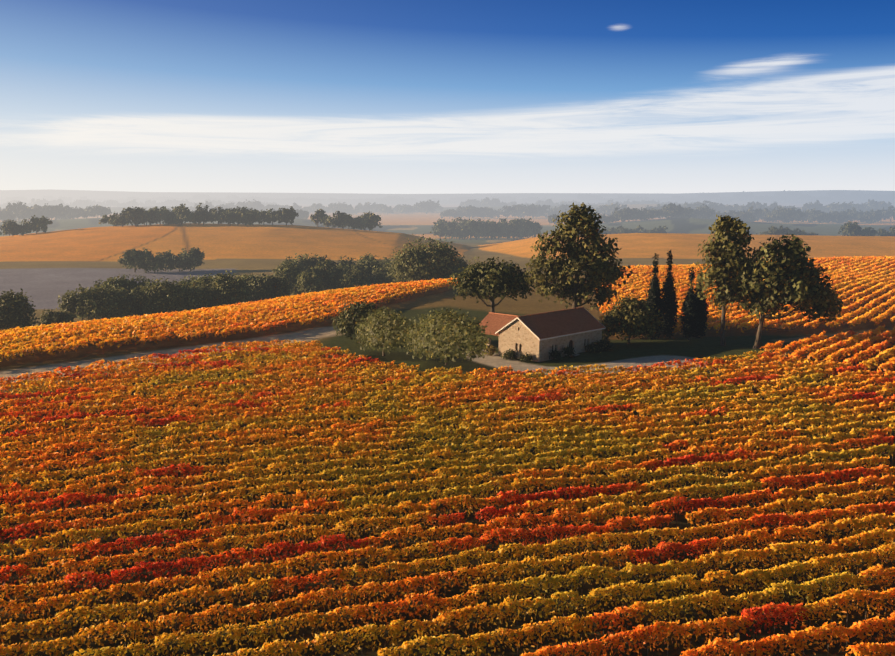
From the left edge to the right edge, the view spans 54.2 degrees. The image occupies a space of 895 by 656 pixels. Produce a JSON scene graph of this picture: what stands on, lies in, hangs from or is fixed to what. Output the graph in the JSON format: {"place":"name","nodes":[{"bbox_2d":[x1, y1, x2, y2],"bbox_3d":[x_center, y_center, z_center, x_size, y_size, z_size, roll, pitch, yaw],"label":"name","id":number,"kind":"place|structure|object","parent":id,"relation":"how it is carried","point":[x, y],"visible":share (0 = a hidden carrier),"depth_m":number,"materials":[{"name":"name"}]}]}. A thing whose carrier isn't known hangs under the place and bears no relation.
{"place":"outdoors","nodes":[
{"label":"outdoors","id":0,"kind":"place"},
{"bbox_2d":[0,277,464,361],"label":"vineyard","id":1,"kind":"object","parent":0,"point":[302,302],"depth_m":146.74,"materials":[{"name":"orange plant"}]},
{"bbox_2d":[0,189,894,655],"bbox_3d":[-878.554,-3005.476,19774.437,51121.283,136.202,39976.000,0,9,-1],"label":"terrain","id":2,"kind":"structure","parent":0,"point":[42,269],"depth_m":87.76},
{"bbox_2d":[0,232,509,337],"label":"valley trees","id":3,"kind":"object","parent":2,"relation":"on","point":[121,297],"visible":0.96,"depth_m":256.93,"materials":[{"name":"green plant"}]},
{"bbox_2d":[331,299,379,342],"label":"olive","id":4,"kind":"object","parent":2,"relation":"on","point":[346,323],"visible":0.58,"depth_m":133.50,"materials":[{"name":"green plant"}]},
{"bbox_2d":[354,306,413,355],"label":"olive","id":5,"kind":"object","parent":2,"relation":"on","point":[383,328],"visible":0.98,"depth_m":122.18,"materials":[{"name":"green plant"}]},
{"bbox_2d":[402,308,490,364],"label":"olive","id":6,"kind":"object","parent":2,"relation":"on","point":[442,335],"visible":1,"depth_m":114.72,"materials":[{"name":"green plant"}]},
{"bbox_2d":[0,339,894,655],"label":"vineyard","id":7,"kind":"object","parent":2,"relation":"on","point":[296,361],"visible":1,"depth_m":61.04,"materials":[{"name":"orange plant"}]},
{"bbox_2d":[0,203,894,239],"bbox_3d":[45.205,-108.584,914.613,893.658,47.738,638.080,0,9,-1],"label":"trees","id":8,"kind":"object","parent":2,"relation":"on","point":[503,228],"visible":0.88,"depth_m":681.72,"materials":[{"name":"green plant"}]},
{"bbox_2d":[485,345,495,355],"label":"shrub","id":9,"kind":"object","parent":2,"relation":"on","point":[491,349],"visible":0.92,"depth_m":124.32,"materials":[{"name":"green plant"}]},
{"bbox_2d":[446,256,537,312],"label":"oak tree","id":10,"kind":"object","parent":2,"relation":"on","point":[493,280],"visible":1,"depth_m":148.12,"materials":[{"name":"green plant"}]},
{"bbox_2d":[501,348,517,359],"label":"shrub","id":11,"kind":"object","parent":2,"relation":"on","point":[510,354],"visible":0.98,"depth_m":121.00,"materials":[{"name":"green plant"}]},
{"bbox_2d":[518,352,532,362],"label":"shrub","id":12,"kind":"object","parent":2,"relation":"on","point":[527,356],"visible":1,"depth_m":119.06,"materials":[{"name":"green plant"}]},
{"bbox_2d":[486,319,601,361],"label":"house walls","id":13,"kind":"structure","parent":2,"relation":"on","point":[514,333],"depth_m":121.73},
{"bbox_2d":[477,307,604,338],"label":"house roof","id":14,"kind":"structure","parent":13,"relation":"on","point":[557,323],"depth_m":125.44,"materials":[{"name":"brown tile"}]},
{"bbox_2d":[495,308,604,340],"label":"house trim","id":15,"kind":"structure","parent":14,"relation":"attached to","point":[550,337],"depth_m":121.41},
{"bbox_2d":[548,350,562,360],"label":"shrub","id":16,"kind":"object","parent":2,"relation":"on","point":[555,353],"visible":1,"depth_m":119.50,"materials":[{"name":"green plant"}]},
{"bbox_2d":[561,345,575,358],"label":"shrub","id":17,"kind":"object","parent":2,"relation":"on","point":[569,350],"visible":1,"depth_m":121.57,"materials":[{"name":"green plant"}]},
{"bbox_2d":[523,202,632,309],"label":"tree","id":18,"kind":"object","parent":2,"relation":"on","point":[600,269],"visible":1,"depth_m":139.44,"materials":[{"name":"green plant"}]},
{"bbox_2d":[585,342,601,352],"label":"shrub","id":19,"kind":"object","parent":2,"relation":"on","point":[593,348],"visible":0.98,"depth_m":125.15,"materials":[{"name":"green plant"}]},
{"bbox_2d":[593,339,613,351],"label":"shrub","id":20,"kind":"object","parent":2,"relation":"on","point":[604,345],"visible":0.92,"depth_m":126.21,"materials":[{"name":"green plant"}]},
{"bbox_2d":[599,293,663,343],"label":"tree","id":21,"kind":"object","parent":2,"relation":"on","point":[636,316],"visible":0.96,"depth_m":130.15,"materials":[{"name":"green plant"}]},
{"bbox_2d":[644,253,664,338],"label":"cypress","id":22,"kind":"object","parent":2,"relation":"on","point":[654,294],"visible":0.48,"depth_m":134.85,"materials":[{"name":"green plant"}]},
{"bbox_2d":[660,250,678,337],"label":"cypress","id":23,"kind":"object","parent":2,"relation":"on","point":[669,302],"visible":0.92,"depth_m":137.28,"materials":[{"name":"green plant"}]},
{"bbox_2d":[680,266,700,339],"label":"cypress","id":24,"kind":"object","parent":2,"relation":"on","point":[690,320],"visible":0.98,"depth_m":134.19,"materials":[{"name":"green plant"}]},
{"bbox_2d":[694,265,708,337],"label":"cypress","id":25,"kind":"object","parent":2,"relation":"on","point":[703,306],"visible":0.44,"depth_m":136.17,"materials":[{"name":"green plant"}]},
{"bbox_2d":[689,214,759,345],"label":"tree","id":26,"kind":"object","parent":2,"relation":"on","point":[727,258],"visible":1,"depth_m":126.85,"materials":[{"name":"green plant"}]},
{"bbox_2d":[596,255,894,335],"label":"vineyard","id":27,"kind":"object","parent":2,"relation":"on","point":[843,273],"visible":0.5,"depth_m":194.06,"materials":[{"name":"orange plant"}]},
{"bbox_2d":[731,233,843,348],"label":"tree","id":28,"kind":"object","parent":2,"relation":"on","point":[799,278],"visible":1,"depth_m":124.79,"materials":[{"name":"green plant"}]},
{"bbox_2d":[760,325,894,372],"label":"vineyard","id":29,"kind":"object","parent":2,"relation":"on","point":[881,335],"visible":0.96,"depth_m":119.69,"materials":[{"name":"orange plant"}]},
{"bbox_2d":[0,190,894,224],"bbox_3d":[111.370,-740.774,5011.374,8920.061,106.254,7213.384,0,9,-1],"label":"hills","id":30,"kind":"structure","parent":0,"point":[27,207],"depth_m":2506.14,"materials":[{"name":"grey plant"}]},
{"bbox_2d":[0,0,894,193],"label":"sky","id":31,"kind":"structure","parent":0,"point":[240,96],"materials":[{"name":"blue"}]}
]}

